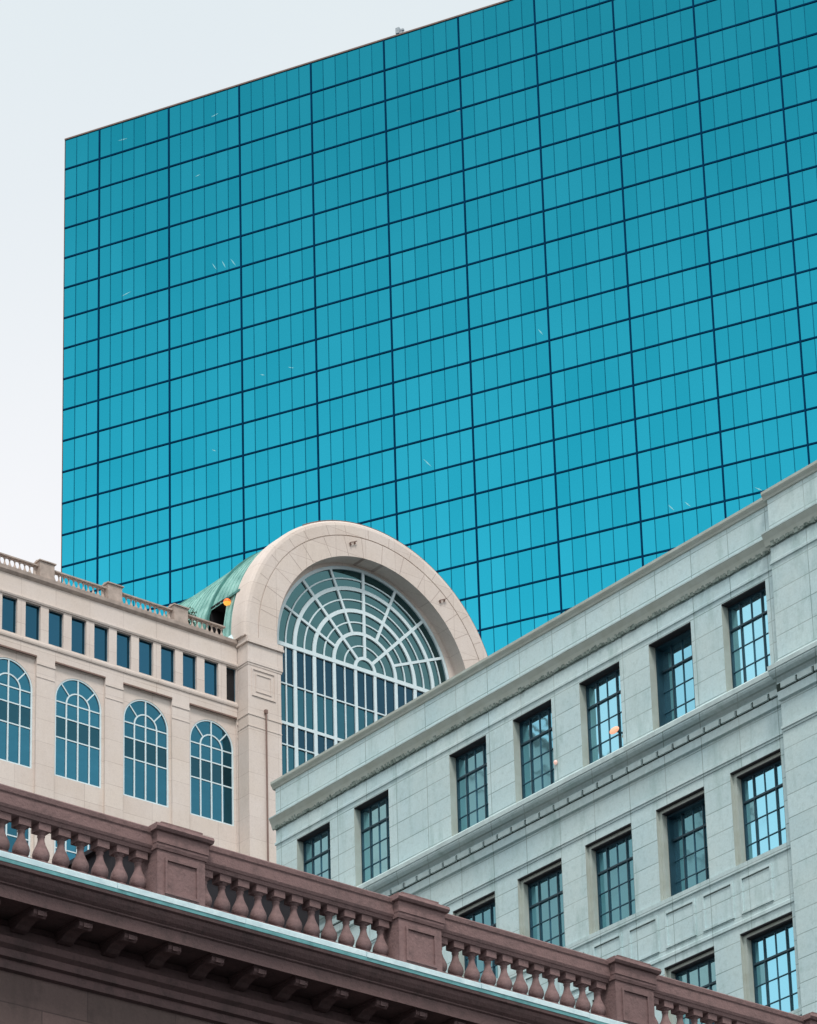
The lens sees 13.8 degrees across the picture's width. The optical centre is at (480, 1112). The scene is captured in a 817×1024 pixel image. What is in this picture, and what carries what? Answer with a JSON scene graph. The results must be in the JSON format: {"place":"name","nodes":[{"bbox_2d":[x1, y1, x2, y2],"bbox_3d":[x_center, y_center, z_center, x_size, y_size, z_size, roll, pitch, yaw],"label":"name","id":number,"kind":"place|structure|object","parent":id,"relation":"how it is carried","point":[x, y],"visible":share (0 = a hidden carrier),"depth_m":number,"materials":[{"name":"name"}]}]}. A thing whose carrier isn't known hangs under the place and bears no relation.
{"place":"outdoors","nodes":[
{"label":"outdoors","id":0,"kind":"place"},
{"bbox_2d":[0,0,503,581],"label":"sky","id":1,"kind":"structure","parent":0,"point":[68,68],"materials":[{"name":"white"}]},
{"bbox_2d":[0,783,816,1023],"bbox_3d":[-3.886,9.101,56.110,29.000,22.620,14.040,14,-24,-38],"label":"brownstone building","id":2,"kind":"structure","parent":0,"point":[121,921],"depth_m":51.55,"materials":[{"name":"brown stone"}]},
{"bbox_2d":[61,0,816,655],"bbox_3d":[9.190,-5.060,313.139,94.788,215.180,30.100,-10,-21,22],"label":"glass tower","id":3,"kind":"structure","parent":0,"point":[499,318],"depth_m":325.81,"materials":[{"name":"blue glass"}]},
{"bbox_2d":[268,460,816,1023],"bbox_3d":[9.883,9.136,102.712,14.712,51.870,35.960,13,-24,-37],"label":"grey stone building","id":4,"kind":"structure","parent":0,"point":[670,830],"depth_m":104.48,"materials":[{"name":"stone"}]},
{"bbox_2d":[297,822,330,878],"bbox_3d":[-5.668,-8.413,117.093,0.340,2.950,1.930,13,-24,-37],"label":"window","id":5,"kind":"structure","parent":4,"relation":"in","point":[316,844],"depth_m":117.51,"materials":[{"name":"glass"}]},
{"bbox_2d":[354,789,389,882],"bbox_3d":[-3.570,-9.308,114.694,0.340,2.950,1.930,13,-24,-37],"label":"window","id":6,"kind":"structure","parent":4,"relation":"in","point":[375,835],"depth_m":114.99,"materials":[{"name":"glass"}]},
{"bbox_2d":[449,735,488,832],"bbox_3d":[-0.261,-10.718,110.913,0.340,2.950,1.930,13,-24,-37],"label":"window","id":7,"kind":"structure","parent":4,"relation":"in","point":[471,760],"depth_m":111.21,"materials":[{"name":"glass"}]},
{"bbox_2d":[459,897,497,981],"bbox_3d":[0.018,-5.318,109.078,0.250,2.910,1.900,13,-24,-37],"label":"window","id":8,"kind":"structure","parent":4,"relation":"in","point":[484,913],"depth_m":109.32,"materials":[{"name":"glass"}]},
{"bbox_2d":[513,699,554,798],"bbox_3d":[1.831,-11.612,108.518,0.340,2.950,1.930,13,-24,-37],"label":"window","id":9,"kind":"structure","parent":4,"relation":"in","point":[535,726],"depth_m":108.79,"materials":[{"name":"glass"}]},
{"bbox_2d":[524,864,564,946],"bbox_3d":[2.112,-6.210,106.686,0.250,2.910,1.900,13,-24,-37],"label":"window","id":10,"kind":"structure","parent":4,"relation":"in","point":[545,890],"depth_m":106.92,"materials":[{"name":"glass"}]},
{"bbox_2d":[579,662,622,763],"bbox_3d":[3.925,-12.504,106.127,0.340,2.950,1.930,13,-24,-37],"label":"window","id":11,"kind":"structure","parent":4,"relation":"in","point":[603,689],"depth_m":106.40,"materials":[{"name":"glass"}]},
{"bbox_2d":[591,830,635,929],"bbox_3d":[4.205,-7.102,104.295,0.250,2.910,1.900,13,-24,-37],"label":"window","id":12,"kind":"structure","parent":4,"relation":"in","point":[614,857],"depth_m":104.52,"materials":[{"name":"glass"}]},
{"bbox_2d":[609,726,620,733],"bbox_3d":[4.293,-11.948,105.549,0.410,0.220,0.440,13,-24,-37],"label":"window lamp","id":13,"kind":"object","parent":4,"relation":"attached to","point":[614,730],"visible":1,"depth_m":105.40,"materials":[{"name":"pink glass"}]},
{"bbox_2d":[649,622,695,726],"bbox_3d":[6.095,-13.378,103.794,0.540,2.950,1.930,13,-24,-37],"label":"window","id":14,"kind":"structure","parent":4,"relation":"in","point":[673,651],"depth_m":104.24,"materials":[{"name":"glass"}]},
{"bbox_2d":[662,793,708,895],"bbox_3d":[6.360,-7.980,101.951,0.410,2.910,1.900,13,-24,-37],"label":"window","id":15,"kind":"structure","parent":4,"relation":"in","point":[686,822],"depth_m":102.32,"materials":[{"name":"glass"}]},
{"bbox_2d":[671,953,716,1023],"bbox_3d":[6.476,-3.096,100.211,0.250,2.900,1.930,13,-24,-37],"label":"window","id":16,"kind":"structure","parent":4,"relation":"in","point":[701,972],"depth_m":100.54,"materials":[{"name":"glass"}]},
{"bbox_2d":[721,581,770,688],"bbox_3d":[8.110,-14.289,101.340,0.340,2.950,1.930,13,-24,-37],"label":"window","id":17,"kind":"structure","parent":4,"relation":"in","point":[747,611],"depth_m":101.60,"materials":[{"name":"glass"}]},
{"bbox_2d":[737,755,786,860],"bbox_3d":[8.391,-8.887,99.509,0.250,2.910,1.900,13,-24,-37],"label":"window","id":18,"kind":"structure","parent":4,"relation":"in","point":[762,785],"depth_m":99.71,"materials":[{"name":"glass"}]},
{"bbox_2d":[747,918,797,1012],"bbox_3d":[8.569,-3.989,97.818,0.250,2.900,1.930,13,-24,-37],"label":"window","id":19,"kind":"structure","parent":4,"relation":"in","point":[773,951],"depth_m":98.02,"materials":[{"name":"glass"}]},
{"label":"ground","id":20,"kind":"structure","parent":0,"visible":0},
{"bbox_2d":[0,520,487,863],"bbox_3d":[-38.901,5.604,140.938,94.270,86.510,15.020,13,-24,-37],"label":"arched window building","id":21,"kind":"structure","parent":20,"relation":"on","point":[312,640],"depth_m":163.82,"materials":[{"name":"beige stone"}]},
{"bbox_2d":[2,596,15,632],"bbox_3d":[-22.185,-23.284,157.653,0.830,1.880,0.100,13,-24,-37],"label":"attic window","id":22,"kind":"structure","parent":21,"relation":"in","point":[8,604],"depth_m":157.71,"materials":[{"name":"blue glass"}]},
{"bbox_2d":[0,657,31,767],"bbox_3d":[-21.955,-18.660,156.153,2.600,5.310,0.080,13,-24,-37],"label":"arched window","id":23,"kind":"structure","parent":21,"relation":"in","point":[16,689],"depth_m":156.41,"materials":[{"name":"blue glass"}]},
{"bbox_2d":[5,822,29,856],"bbox_3d":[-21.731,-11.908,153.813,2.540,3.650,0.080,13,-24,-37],"label":"lower window","id":24,"kind":"structure","parent":21,"relation":"in","point":[12,834],"depth_m":154.36,"materials":[{"name":"blue glass"}]},
{"bbox_2d":[25,603,38,640],"bbox_3d":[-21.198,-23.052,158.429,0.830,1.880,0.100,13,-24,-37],"label":"attic window","id":25,"kind":"structure","parent":21,"relation":"in","point":[32,612],"depth_m":158.48,"materials":[{"name":"blue glass"}]},
{"bbox_2d":[49,611,61,647],"bbox_3d":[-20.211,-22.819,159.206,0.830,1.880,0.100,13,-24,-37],"label":"attic window","id":26,"kind":"structure","parent":21,"relation":"in","point":[55,619],"depth_m":159.26,"materials":[{"name":"blue glass"}]},
{"bbox_2d":[54,839,89,859],"bbox_3d":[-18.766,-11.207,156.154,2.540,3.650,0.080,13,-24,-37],"label":"lower window","id":27,"kind":"structure","parent":21,"relation":"in","point":[71,850],"depth_m":156.25,"materials":[{"name":"blue glass"}]},
{"bbox_2d":[54,679,100,787],"bbox_3d":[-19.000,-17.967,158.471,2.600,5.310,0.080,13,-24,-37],"label":"arched window","id":28,"kind":"structure","parent":21,"relation":"in","point":[77,706],"depth_m":158.48,"materials":[{"name":"blue glass"}]},
{"bbox_2d":[71,618,84,654],"bbox_3d":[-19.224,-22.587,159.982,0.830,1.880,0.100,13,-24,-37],"label":"attic window","id":29,"kind":"structure","parent":21,"relation":"in","point":[78,627],"depth_m":160.04,"materials":[{"name":"blue glass"}]},
{"bbox_2d":[94,625,106,661],"bbox_3d":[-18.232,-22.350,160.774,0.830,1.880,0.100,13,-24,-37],"label":"attic window","id":30,"kind":"structure","parent":21,"relation":"in","point":[100,634],"depth_m":160.82,"materials":[{"name":"blue glass"}]},
{"bbox_2d":[117,632,129,668],"bbox_3d":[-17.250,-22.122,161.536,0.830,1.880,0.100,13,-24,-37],"label":"attic window","id":31,"kind":"structure","parent":21,"relation":"in","point":[123,641],"depth_m":161.61,"materials":[{"name":"blue glass"}]},
{"bbox_2d":[139,639,151,675],"bbox_3d":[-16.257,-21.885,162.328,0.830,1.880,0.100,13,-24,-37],"label":"attic window","id":32,"kind":"structure","parent":21,"relation":"in","point":[145,648],"depth_m":162.36,"materials":[{"name":"blue glass"}]},
{"bbox_2d":[123,699,167,806],"bbox_3d":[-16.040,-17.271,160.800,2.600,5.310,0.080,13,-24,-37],"label":"arched window","id":33,"kind":"structure","parent":21,"relation":"in","point":[145,728],"depth_m":160.78,"materials":[{"name":"blue glass"}]},
{"bbox_2d":[161,646,173,682],"bbox_3d":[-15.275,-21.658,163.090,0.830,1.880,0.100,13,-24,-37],"label":"attic window","id":34,"kind":"structure","parent":21,"relation":"in","point":[167,664],"depth_m":163.15,"materials":[{"name":"blue glass"}]},
{"bbox_2d":[183,654,194,688],"bbox_3d":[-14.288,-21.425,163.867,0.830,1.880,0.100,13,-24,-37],"label":"attic window","id":35,"kind":"structure","parent":21,"relation":"in","point":[188,661],"depth_m":163.91,"materials":[{"name":"blue glass"}]},
{"bbox_2d":[188,606,196,625],"bbox_3d":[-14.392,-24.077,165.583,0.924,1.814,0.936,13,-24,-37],"label":"shrub","id":36,"kind":"object","parent":21,"relation":"on","point":[191,613],"visible":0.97,"depth_m":165.58,"materials":[{"name":"green plant"}]},
{"bbox_2d":[204,660,216,695],"bbox_3d":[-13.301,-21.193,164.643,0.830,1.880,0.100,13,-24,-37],"label":"attic window","id":37,"kind":"structure","parent":21,"relation":"in","point":[210,669],"depth_m":164.71,"materials":[{"name":"blue glass"}]},
{"bbox_2d":[190,720,233,825],"bbox_3d":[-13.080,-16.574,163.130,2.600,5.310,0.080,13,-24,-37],"label":"arched window","id":38,"kind":"structure","parent":21,"relation":"in","point":[211,754],"depth_m":163.11,"materials":[{"name":"blue glass"}]},
{"bbox_2d":[223,597,230,605],"bbox_3d":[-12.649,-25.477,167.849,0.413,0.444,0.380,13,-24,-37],"label":"wall lamp","id":39,"kind":"object","parent":21,"relation":"attached to","point":[227,601],"visible":1,"depth_m":167.71,"materials":[{"name":"glass"}]},
{"bbox_2d":[226,667,234,701],"bbox_3d":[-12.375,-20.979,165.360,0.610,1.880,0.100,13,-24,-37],"label":"attic window","id":40,"kind":"structure","parent":21,"relation":"in","point":[230,673],"depth_m":165.44,"materials":[{"name":"black glass"}]},
{"bbox_2d":[277,566,448,774],"bbox_3d":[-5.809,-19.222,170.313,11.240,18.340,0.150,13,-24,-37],"label":"great arched window","id":41,"kind":"structure","parent":21,"relation":"in","point":[331,614],"depth_m":170.94,"materials":[{"name":"grey glass"}]}
]}

